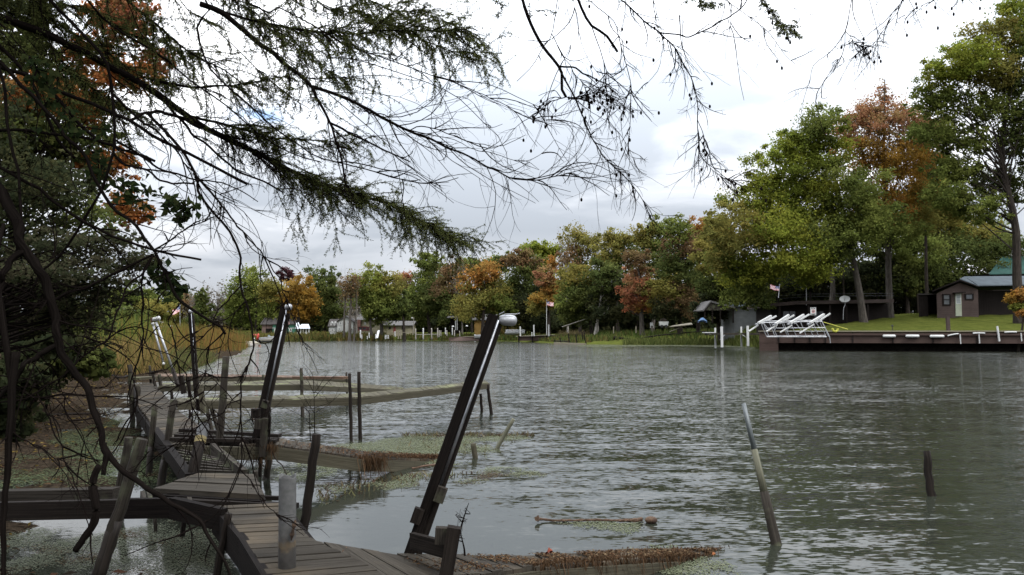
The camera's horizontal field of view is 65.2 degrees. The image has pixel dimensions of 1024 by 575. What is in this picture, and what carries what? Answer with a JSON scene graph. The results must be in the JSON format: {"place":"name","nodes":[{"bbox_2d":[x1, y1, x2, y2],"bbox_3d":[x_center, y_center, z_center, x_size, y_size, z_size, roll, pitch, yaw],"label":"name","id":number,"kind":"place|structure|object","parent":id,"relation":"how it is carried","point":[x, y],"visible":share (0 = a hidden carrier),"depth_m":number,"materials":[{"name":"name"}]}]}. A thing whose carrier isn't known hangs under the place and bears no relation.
{"place":"outdoors","nodes":[
{"label":"outdoors","id":0,"kind":"place"},
{"bbox_2d":[224,325,758,346],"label":"shore grass","id":1,"kind":"structure","parent":0,"point":[315,335],"depth_m":117.91,"materials":[{"name":"plant"}]},
{"bbox_2d":[0,341,1023,574],"bbox_3d":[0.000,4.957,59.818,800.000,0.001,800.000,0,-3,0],"label":"water","id":2,"kind":"structure","parent":0,"point":[844,440],"depth_m":10.68,"materials":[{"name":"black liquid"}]},
{"bbox_2d":[0,331,121,408],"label":"bush","id":3,"kind":"object","parent":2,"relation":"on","point":[85,368],"visible":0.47,"depth_m":15.75,"materials":[{"name":"green plant"}]},
{"bbox_2d":[0,223,165,352],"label":"tree","id":4,"kind":"object","parent":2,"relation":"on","point":[63,274],"visible":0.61,"depth_m":12.50,"materials":[{"name":"green plant"}]},
{"bbox_2d":[0,417,171,488],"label":"duckweed","id":5,"kind":"object","parent":2,"relation":"on","point":[101,455],"visible":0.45,"depth_m":9.96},
{"bbox_2d":[0,520,235,574],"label":"duckweed","id":6,"kind":"object","parent":2,"relation":"on","point":[52,548],"visible":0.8,"depth_m":5.98,"materials":[{"name":"plant"}]},
{"bbox_2d":[115,436,132,486],"bbox_3d":[-3.806,1.852,7.789,0.200,0.790,0.093,0,-3,0],"label":"dock post","id":7,"kind":"object","parent":2,"relation":"in","point":[126,451],"visible":0.3,"depth_m":7.77,"materials":[{"name":"grey wood"}]},
{"bbox_2d":[135,385,140,424],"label":"dock post","id":8,"kind":"object","parent":2,"relation":"in","point":[138,388],"visible":0.26,"depth_m":14.25,"materials":[{"name":"grey wood"}]},
{"bbox_2d":[134,376,214,463],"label":"walkway","id":9,"kind":"structure","parent":8,"relation":"on","point":[146,389],"depth_m":11.54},
{"bbox_2d":[145,403,157,476],"bbox_3d":[-4.129,1.825,9.149,0.125,0.989,0.079,0,-3,0],"label":"dock post","id":10,"kind":"object","parent":2,"relation":"in","point":[149,466],"visible":0.7,"depth_m":9.13,"materials":[{"name":"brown wood"}]},
{"bbox_2d":[157,399,176,486],"bbox_3d":[-3.658,1.735,8.452,0.209,1.100,0.084,0,-3,0],"label":"dock post","id":11,"kind":"object","parent":2,"relation":"in","point":[162,474],"visible":0.56,"depth_m":8.43,"materials":[{"name":"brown wood"}]},
{"bbox_2d":[84,303,251,374],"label":"reeds","id":12,"kind":"object","parent":2,"relation":"on","point":[166,332],"visible":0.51,"depth_m":42.68,"materials":[{"name":"plant"}]},
{"bbox_2d":[155,427,247,478],"bbox_3d":[-3.246,1.654,8.087,0.482,0.130,3.572,2,-4,-28],"label":"slatted section","id":13,"kind":"object","parent":2,"relation":"on","point":[174,460],"visible":0.63,"depth_m":7.33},
{"bbox_2d":[188,418,210,473],"bbox_3d":[-2.609,1.344,6.648,0.107,0.492,0.355,0,-3,0],"label":"pipe post","id":14,"kind":"object","parent":13,"relation":"on","point":[197,444],"visible":0.51,"depth_m":6.61,"materials":[{"name":"grey plastic"}]},
{"bbox_2d":[151,473,298,508],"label":"dock platform","id":15,"kind":"structure","parent":13,"relation":"attached to","point":[211,489],"depth_m":5.85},
{"bbox_2d":[156,373,347,381],"bbox_3d":[-6.557,2.268,19.760,5.644,0.240,1.815,0,-3,6],"label":"finger dock","id":16,"kind":"object","parent":2,"relation":"on","point":[288,377],"visible":0.56,"depth_m":19.70,"materials":[{"name":"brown wood"}]},
{"bbox_2d":[158,380,403,392],"bbox_3d":[-4.150,2.381,18.342,3.095,0.639,7.524,-3,-4,39],"label":"finger dock","id":17,"kind":"object","parent":2,"relation":"on","point":[282,385],"visible":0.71,"depth_m":16.51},
{"bbox_2d":[150,316,191,397],"bbox_3d":[-6.639,1.343,15.759,0.416,1.591,2.132,3,-4,-39],"label":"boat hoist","id":18,"kind":"object","parent":17,"relation":"on","point":[176,381],"visible":0.88,"depth_m":16.42,"materials":[{"name":"metal"}]},
{"bbox_2d":[169,428,438,481],"bbox_3d":[-2.040,1.982,9.310,3.698,0.736,1.436,2,-4,-30],"label":"finger dock","id":19,"kind":"object","parent":2,"relation":"on","point":[342,458],"visible":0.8,"depth_m":8.78,"materials":[{"name":"wood"}]},
{"bbox_2d":[216,356,228,445],"bbox_3d":[-3.057,1.216,8.445,0.124,0.977,0.081,0,-3,0],"label":"dock post","id":20,"kind":"object","parent":19,"relation":"on","point":[223,384],"visible":0.83,"depth_m":8.42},
{"bbox_2d":[243,304,291,474],"bbox_3d":[-2.538,1.032,8.250,0.634,1.742,0.596,0,-3,0],"label":"lamp post","id":21,"kind":"object","parent":19,"relation":"on","point":[262,427],"visible":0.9,"depth_m":8.38,"materials":[{"name":"metal"}]},
{"bbox_2d":[348,373,352,441],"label":"dock post","id":22,"kind":"object","parent":2,"relation":"in","point":[350,412],"visible":0.88,"depth_m":12.07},
{"bbox_2d":[357,372,361,439],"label":"dock post","id":23,"kind":"object","parent":2,"relation":"in","point":[359,406],"visible":0.88,"depth_m":12.29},
{"bbox_2d":[359,295,380,339],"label":"willow tree","id":24,"kind":"object","parent":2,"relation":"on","point":[367,315],"visible":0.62,"depth_m":148.30,"materials":[{"name":"green plant"}]},
{"bbox_2d":[274,433,530,483],"bbox_3d":[-1.442,2.257,11.085,4.717,0.009,2.864,3,-4,-41],"label":"duckweed","id":25,"kind":"object","parent":2,"relation":"on","point":[400,449],"visible":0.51,"depth_m":11.46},
{"bbox_2d":[298,466,547,503],"bbox_3d":[-0.936,2.133,8.833,2.846,0.009,1.110,2,-4,-34],"label":"duckweed","id":26,"kind":"object","parent":2,"relation":"on","point":[468,479],"visible":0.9,"depth_m":8.91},
{"bbox_2d":[315,430,534,500],"bbox_3d":[-0.868,2.190,10.363,2.179,0.070,5.281,0,-3,4],"label":"drowned weed","id":27,"kind":"object","parent":2,"relation":"on","point":[524,433],"visible":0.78,"depth_m":9.17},
{"bbox_2d":[486,384,492,413],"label":"dock post","id":28,"kind":"object","parent":2,"relation":"in","point":[489,401],"visible":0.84,"depth_m":16.03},
{"bbox_2d":[175,380,489,409],"bbox_3d":[-2.328,1.868,13.922,6.755,0.145,1.938,3,-4,-44],"label":"finger dock","id":29,"kind":"object","parent":28,"relation":"on","point":[339,400],"visible":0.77,"depth_m":12.58,"materials":[{"name":"wood"}]},
{"bbox_2d":[188,309,206,413],"bbox_3d":[-4.691,1.076,11.967,0.181,1.526,1.052,2,-4,-32],"label":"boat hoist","id":30,"kind":"object","parent":29,"relation":"on","point":[191,320],"visible":0.65,"depth_m":12.26,"materials":[{"name":"metal"}]},
{"bbox_2d":[318,541,729,574],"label":"finger dock","id":31,"kind":"object","parent":2,"relation":"on","point":[633,561],"visible":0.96,"depth_m":4.73,"materials":[{"name":"wood"}]},
{"bbox_2d":[212,503,380,574],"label":"walkway","id":32,"kind":"structure","parent":31,"relation":"on","point":[251,548],"depth_m":4.36,"materials":[{"name":"wood"}]},
{"bbox_2d":[0,486,227,530],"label":"gangway","id":33,"kind":"object","parent":32,"relation":"on","point":[22,504],"visible":0.76,"depth_m":5.34,"materials":[{"name":"wood"}]},
{"bbox_2d":[213,512,231,574],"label":"dock post","id":34,"kind":"object","parent":32,"relation":"attached to","point":[218,565],"visible":0.86,"depth_m":4.86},
{"bbox_2d":[278,473,295,569],"bbox_3d":[-1.119,1.300,3.984,0.093,0.734,0.087,0,-3,0],"label":"pipe post","id":35,"kind":"object","parent":32,"relation":"attached to","point":[286,544],"visible":1,"depth_m":3.96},
{"bbox_2d":[300,434,320,530],"bbox_3d":[-1.388,1.369,5.479,0.144,0.726,0.077,0,-3,0],"label":"dock post","id":36,"kind":"object","parent":31,"relation":"on","point":[310,482],"visible":0.84,"depth_m":5.46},
{"bbox_2d":[404,312,519,574],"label":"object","id":37,"kind":"object","parent":31,"relation":"on","point":[443,543],"visible":0.99,"depth_m":4.46,"materials":[{"name":"metal"}]},
{"bbox_2d":[534,515,656,523],"bbox_3d":[0.726,2.008,6.925,1.066,0.075,0.101,0,-3,0],"label":"driftwood","id":38,"kind":"object","parent":2,"relation":"on","point":[651,519],"visible":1,"depth_m":6.93,"materials":[{"name":"brown wood"}]},
{"bbox_2d":[555,521,643,533],"bbox_3d":[0.757,2.017,6.733,0.778,0.009,0.495,0,-3,0],"label":"duckweed","id":39,"kind":"object","parent":2,"relation":"on","point":[624,526],"visible":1,"depth_m":6.78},
{"bbox_2d":[659,556,740,574],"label":"duckweed","id":40,"kind":"object","parent":2,"relation":"on","point":[684,564],"visible":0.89,"depth_m":5.57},
{"bbox_2d":[702,326,758,347],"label":"pipe dock","id":41,"kind":"object","parent":2,"relation":"on","point":[721,333],"visible":0.96,"depth_m":71.78,"materials":[{"name":"white paint"}]},
{"bbox_2d":[741,403,781,545],"bbox_3d":[2.010,1.611,6.356,0.083,1.339,0.528,1,-3,-20],"label":"mooring pole","id":42,"kind":"object","parent":2,"relation":"in","point":[773,532],"visible":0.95,"depth_m":6.34,"materials":[{"name":"grey wood"}]},
{"bbox_2d":[748,313,830,342],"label":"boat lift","id":43,"kind":"object","parent":2,"relation":"on","point":[783,320],"visible":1,"depth_m":67.39,"materials":[{"name":"white paint"}]},
{"bbox_2d":[923,451,936,496],"bbox_3d":[4.222,1.953,8.080,0.093,0.604,0.163,0,-3,0],"label":"stake","id":44,"kind":"object","parent":2,"relation":"in","point":[930,490],"visible":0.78,"depth_m":8.07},
{"bbox_2d":[0,313,1023,540],"bbox_3d":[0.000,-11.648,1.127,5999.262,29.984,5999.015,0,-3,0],"label":"ground","id":45,"kind":"structure","parent":0,"point":[914,322],"depth_m":18.73,"materials":[{"name":"green plant"}]},
{"bbox_2d":[0,357,57,442],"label":"bush","id":46,"kind":"object","parent":45,"relation":"on","point":[29,430],"visible":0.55,"depth_m":7.23,"materials":[{"name":"green plant"}]},
{"bbox_2d":[0,282,120,359],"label":"maple tree","id":47,"kind":"object","parent":45,"relation":"on","point":[101,324],"visible":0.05,"depth_m":25.62,"materials":[{"name":"green plant"}]},
{"bbox_2d":[0,58,126,306],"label":"maple tree","id":48,"kind":"object","parent":45,"relation":"on","point":[101,213],"visible":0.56,"depth_m":13.78,"materials":[{"name":"green plant"}]},
{"bbox_2d":[0,373,156,574],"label":"leaf litter","id":49,"kind":"object","parent":45,"relation":"on","point":[59,479],"visible":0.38,"depth_m":12.20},
{"bbox_2d":[91,437,147,574],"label":"dock post","id":50,"kind":"object","parent":49,"relation":"on","point":[108,545],"visible":0.95,"depth_m":5.08,"materials":[{"name":"grey wood"}]},
{"bbox_2d":[0,0,175,358],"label":"maple tree","id":51,"kind":"object","parent":45,"relation":"on","point":[137,216],"visible":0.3,"depth_m":16.97,"materials":[{"name":"orange plant"}]},
{"bbox_2d":[102,305,155,322],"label":"broadleaf tree","id":52,"kind":"object","parent":45,"relation":"on","point":[124,310],"visible":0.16,"depth_m":187.79,"materials":[{"name":"green plant"}]},
{"bbox_2d":[0,23,259,574],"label":"leaning tree","id":53,"kind":"object","parent":45,"relation":"on","point":[166,278],"visible":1,"depth_m":3.09,"materials":[{"name":"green plant"}]},
{"bbox_2d":[73,464,101,552],"bbox_3d":[-1.362,0.708,2.564,0.086,0.280,0.029,0,-3,0],"label":"broken limb","id":54,"kind":"object","parent":53,"relation":"hanging from","point":[94,496],"visible":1,"depth_m":2.56,"materials":[{"name":"brown plant"}]},
{"bbox_2d":[116,284,162,310],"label":"broadleaf tree","id":55,"kind":"object","parent":45,"relation":"on","point":[151,295],"visible":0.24,"depth_m":229.04,"materials":[{"name":"green plant"}]},
{"bbox_2d":[134,298,181,325],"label":"broadleaf tree","id":56,"kind":"object","parent":45,"relation":"on","point":[163,308],"visible":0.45,"depth_m":201.45,"materials":[{"name":"green plant"}]},
{"bbox_2d":[169,293,196,325],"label":"broadleaf tree","id":57,"kind":"object","parent":45,"relation":"on","point":[186,301],"visible":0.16,"depth_m":199.74,"materials":[{"name":"brown plant"}]},
{"bbox_2d":[181,287,216,327],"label":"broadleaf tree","id":58,"kind":"object","parent":45,"relation":"on","point":[202,300],"visible":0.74,"depth_m":179.78,"materials":[{"name":"green plant"}]},
{"bbox_2d":[210,279,228,324],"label":"bare tree","id":59,"kind":"object","parent":45,"relation":"on","point":[218,303],"visible":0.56,"depth_m":184.70,"materials":[{"name":"grey plant"}]},
{"bbox_2d":[214,261,279,331],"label":"broadleaf tree","id":60,"kind":"object","parent":45,"relation":"on","point":[234,302],"visible":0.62,"depth_m":170.62,"materials":[{"name":"green plant"}]},
{"bbox_2d":[253,276,295,327],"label":"broadleaf tree","id":61,"kind":"object","parent":45,"relation":"on","point":[269,288],"visible":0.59,"depth_m":163.04,"materials":[{"name":"green plant"}]},
{"bbox_2d":[270,272,324,324],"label":"maple tree","id":62,"kind":"object","parent":45,"relation":"on","point":[304,304],"visible":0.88,"depth_m":161.03,"materials":[{"name":"brown plant"}]},
{"bbox_2d":[293,361,343,433],"bbox_3d":[-1.826,1.076,7.572,0.470,0.756,0.354,0,-3,0],"label":"sapling","id":63,"kind":"object","parent":45,"relation":"on","point":[316,395],"visible":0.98,"depth_m":7.55,"materials":[{"name":"brown plant"}]},
{"bbox_2d":[0,0,644,556],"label":"hemlock tree","id":64,"kind":"object","parent":45,"relation":"on","point":[380,22],"visible":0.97,"depth_m":4.35,"materials":[{"name":"green plant"}]},
{"bbox_2d":[302,264,348,331],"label":"broadleaf tree","id":65,"kind":"object","parent":45,"relation":"on","point":[327,288],"visible":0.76,"depth_m":166.34,"materials":[{"name":"green plant"}]},
{"bbox_2d":[328,316,354,334],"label":"white house","id":66,"kind":"structure","parent":45,"relation":"on","point":[335,325],"depth_m":157.90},
{"bbox_2d":[342,274,358,340],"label":"bare tree","id":67,"kind":"object","parent":45,"relation":"on","point":[350,306],"visible":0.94,"depth_m":145.05,"materials":[{"name":"grey plant"}]},
{"bbox_2d":[347,269,364,340],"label":"bare tree","id":68,"kind":"object","parent":45,"relation":"on","point":[355,286],"visible":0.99,"depth_m":144.29,"materials":[{"name":"grey plant"}]},
{"bbox_2d":[356,314,387,333],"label":"cream house","id":69,"kind":"structure","parent":45,"relation":"on","point":[363,326],"depth_m":155.77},
{"bbox_2d":[343,260,414,336],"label":"willow tree","id":70,"kind":"object","parent":45,"relation":"on","point":[377,288],"visible":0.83,"depth_m":148.47,"materials":[{"name":"green plant"}]},
{"bbox_2d":[383,321,417,335],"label":"cream house","id":71,"kind":"structure","parent":45,"relation":"on","point":[408,326],"depth_m":156.79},
{"bbox_2d":[392,295,414,340],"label":"maple tree","id":72,"kind":"object","parent":45,"relation":"on","point":[401,313],"visible":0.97,"depth_m":147.98,"materials":[{"name":"green plant"}]},
{"bbox_2d":[403,251,451,333],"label":"broadleaf tree","id":73,"kind":"object","parent":45,"relation":"on","point":[424,306],"visible":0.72,"depth_m":166.97,"materials":[{"name":"green plant"}]},
{"bbox_2d":[427,255,473,327],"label":"broadleaf tree","id":74,"kind":"object","parent":45,"relation":"on","point":[441,293],"visible":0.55,"depth_m":159.19,"materials":[{"name":"green plant"}]},
{"bbox_2d":[447,256,518,334],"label":"maple tree","id":75,"kind":"object","parent":45,"relation":"on","point":[489,294],"visible":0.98,"depth_m":145.72,"materials":[{"name":"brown plant"}]},
{"bbox_2d":[490,250,533,329],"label":"broadleaf tree","id":76,"kind":"object","parent":45,"relation":"on","point":[504,267],"visible":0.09,"depth_m":164.55,"materials":[{"name":"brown plant"}]},
{"bbox_2d":[498,244,560,334],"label":"broadleaf tree","id":77,"kind":"object","parent":45,"relation":"on","point":[522,260],"visible":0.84,"depth_m":149.02,"materials":[{"name":"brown plant"}]},
{"bbox_2d":[523,254,560,334],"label":"maple tree","id":78,"kind":"object","parent":45,"relation":"on","point":[537,303],"visible":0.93,"depth_m":137.47,"materials":[{"name":"brown plant"}]},
{"bbox_2d":[518,238,565,277],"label":"broadleaf tree","id":79,"kind":"object","parent":45,"relation":"on","point":[544,250],"visible":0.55,"depth_m":164.69,"materials":[{"name":"green plant"}]},
{"bbox_2d":[553,219,602,332],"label":"broadleaf tree","id":80,"kind":"object","parent":45,"relation":"on","point":[582,238],"visible":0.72,"depth_m":139.84,"materials":[{"name":"green plant"}]},
{"bbox_2d":[552,262,605,334],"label":"broadleaf tree","id":81,"kind":"object","parent":45,"relation":"on","point":[571,310],"visible":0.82,"depth_m":123.26,"materials":[{"name":"green plant"}]},
{"bbox_2d":[582,283,623,333],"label":"understorey tree","id":82,"kind":"object","parent":45,"relation":"on","point":[605,326],"visible":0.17,"depth_m":140.52,"materials":[{"name":"green plant"}]},
{"bbox_2d":[582,256,629,334],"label":"broadleaf tree","id":83,"kind":"object","parent":45,"relation":"on","point":[608,278],"visible":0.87,"depth_m":120.28,"materials":[{"name":"green plant"}]},
{"bbox_2d":[587,226,638,332],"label":"broadleaf tree","id":84,"kind":"object","parent":45,"relation":"on","point":[617,244],"visible":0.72,"depth_m":130.99,"materials":[{"name":"green plant"}]},
{"bbox_2d":[613,248,657,335],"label":"maple tree","id":85,"kind":"object","parent":45,"relation":"on","point":[636,288],"visible":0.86,"depth_m":113.69,"materials":[{"name":"red plant"}]},
{"bbox_2d":[619,276,652,332],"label":"understorey tree","id":86,"kind":"object","parent":45,"relation":"on","point":[625,327],"visible":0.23,"depth_m":141.81,"materials":[{"name":"green plant"}]},
{"bbox_2d":[624,214,674,331],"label":"broadleaf tree","id":87,"kind":"object","parent":45,"relation":"on","point":[644,239],"visible":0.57,"depth_m":127.78,"materials":[{"name":"green plant"}]},
{"bbox_2d":[628,287,674,331],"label":"understorey tree","id":88,"kind":"object","parent":45,"relation":"on","point":[647,326],"visible":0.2,"depth_m":140.92,"materials":[{"name":"green plant"}]},
{"bbox_2d":[640,212,707,335],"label":"broadleaf tree","id":89,"kind":"object","parent":45,"relation":"on","point":[679,266],"visible":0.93,"depth_m":110.84,"materials":[{"name":"green plant"}]},
{"bbox_2d":[683,215,712,330],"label":"maple tree","id":90,"kind":"object","parent":45,"relation":"on","point":[697,226],"visible":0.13,"depth_m":115.58,"materials":[{"name":"green plant"}]},
{"bbox_2d":[693,301,734,322],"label":"picnic shelter","id":91,"kind":"object","parent":45,"relation":"on","point":[704,306],"visible":0.95,"depth_m":95.11,"materials":[{"name":"grey"}]},
{"bbox_2d":[484,0,981,262],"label":"larch tree","id":92,"kind":"object","parent":45,"relation":"on","point":[704,5],"visible":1,"depth_m":3.64,"materials":[{"name":"brown plant"}]},
{"bbox_2d":[721,297,755,340],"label":"cottage","id":93,"kind":"structure","parent":45,"relation":"on","point":[743,318],"depth_m":95.97,"materials":[{"name":"grey"}]},
{"bbox_2d":[697,101,924,322],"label":"maple tree","id":94,"kind":"object","parent":45,"relation":"on","point":[788,219],"visible":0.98,"depth_m":76.85,"materials":[{"name":"green plant"}]},
{"bbox_2d":[754,260,885,310],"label":"maple tree","id":95,"kind":"object","parent":45,"relation":"on","point":[823,289],"visible":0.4,"depth_m":92.34,"materials":[{"name":"plant"}]},
{"bbox_2d":[747,292,893,332],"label":"boathouse","id":96,"kind":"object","parent":45,"relation":"on","point":[876,309],"visible":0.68,"depth_m":80.95,"materials":[{"name":"brown wood"}]},
{"bbox_2d":[837,258,918,313],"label":"maple tree","id":97,"kind":"object","parent":45,"relation":"on","point":[898,307],"visible":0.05,"depth_m":96.48,"materials":[{"name":"green plant"}]},
{"bbox_2d":[829,78,947,317],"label":"maple tree","id":98,"kind":"object","parent":45,"relation":"on","point":[875,120],"visible":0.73,"depth_m":81.54,"materials":[{"name":"orange plant"}]},
{"bbox_2d":[758,331,1023,351],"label":"seawall","id":99,"kind":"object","parent":45,"relation":"on","point":[861,341],"visible":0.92,"depth_m":68.17,"materials":[{"name":"brown wood"}]},
{"bbox_2d":[847,225,966,313],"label":"maple tree","id":100,"kind":"object","parent":45,"relation":"on","point":[908,277],"visible":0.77,"depth_m":91.34,"materials":[{"name":"green plant"}]},
{"bbox_2d":[918,294,936,316],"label":"shed","id":101,"kind":"structure","parent":45,"relation":"on","point":[927,303],"depth_m":81.62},
{"bbox_2d":[899,115,968,293],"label":"maple tree","id":102,"kind":"object","parent":45,"relation":"on","point":[944,223],"visible":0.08,"depth_m":86.03,"materials":[{"name":"green plant"}]},
{"bbox_2d":[893,259,976,313],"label":"maple tree","id":103,"kind":"object","parent":45,"relation":"on","point":[913,309],"visible":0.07,"depth_m":97.70,"materials":[{"name":"green plant"}]},
{"bbox_2d":[894,0,1023,323],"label":"oak tree","id":104,"kind":"object","parent":45,"relation":"on","point":[971,61],"visible":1,"depth_m":74.06,"materials":[{"name":"green plant"}]},
{"bbox_2d":[897,188,1023,283],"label":"maple tree","id":105,"kind":"object","parent":45,"relation":"on","point":[978,245],"visible":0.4,"depth_m":95.93,"materials":[{"name":"green plant"}]},
{"bbox_2d":[932,276,1023,317],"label":"cabin","id":106,"kind":"object","parent":45,"relation":"on","point":[963,297],"visible":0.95,"depth_m":80.13,"materials":[{"name":"brown"}]},
{"bbox_2d":[976,256,1023,290],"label":"barn","id":107,"kind":"structure","parent":45,"relation":"on","point":[1002,271],"depth_m":91.28,"materials":[{"name":"teal metal"}]},
{"bbox_2d":[1001,286,1023,351],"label":"young tree","id":108,"kind":"object","parent":45,"relation":"on","point":[1014,298],"visible":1,"depth_m":66.76,"materials":[{"name":"brown plant"}]},
{"bbox_2d":[0,0,1023,321],"label":"sky","id":109,"kind":"structure","parent":0,"point":[747,122],"materials":[{"name":"white"}]},
{"bbox_2d":[683,208,742,343],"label":"broadleaf tree","id":110,"kind":"object","parent":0,"point":[711,289],"visible":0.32,"depth_m":99.25,"materials":[{"name":"green plant"}]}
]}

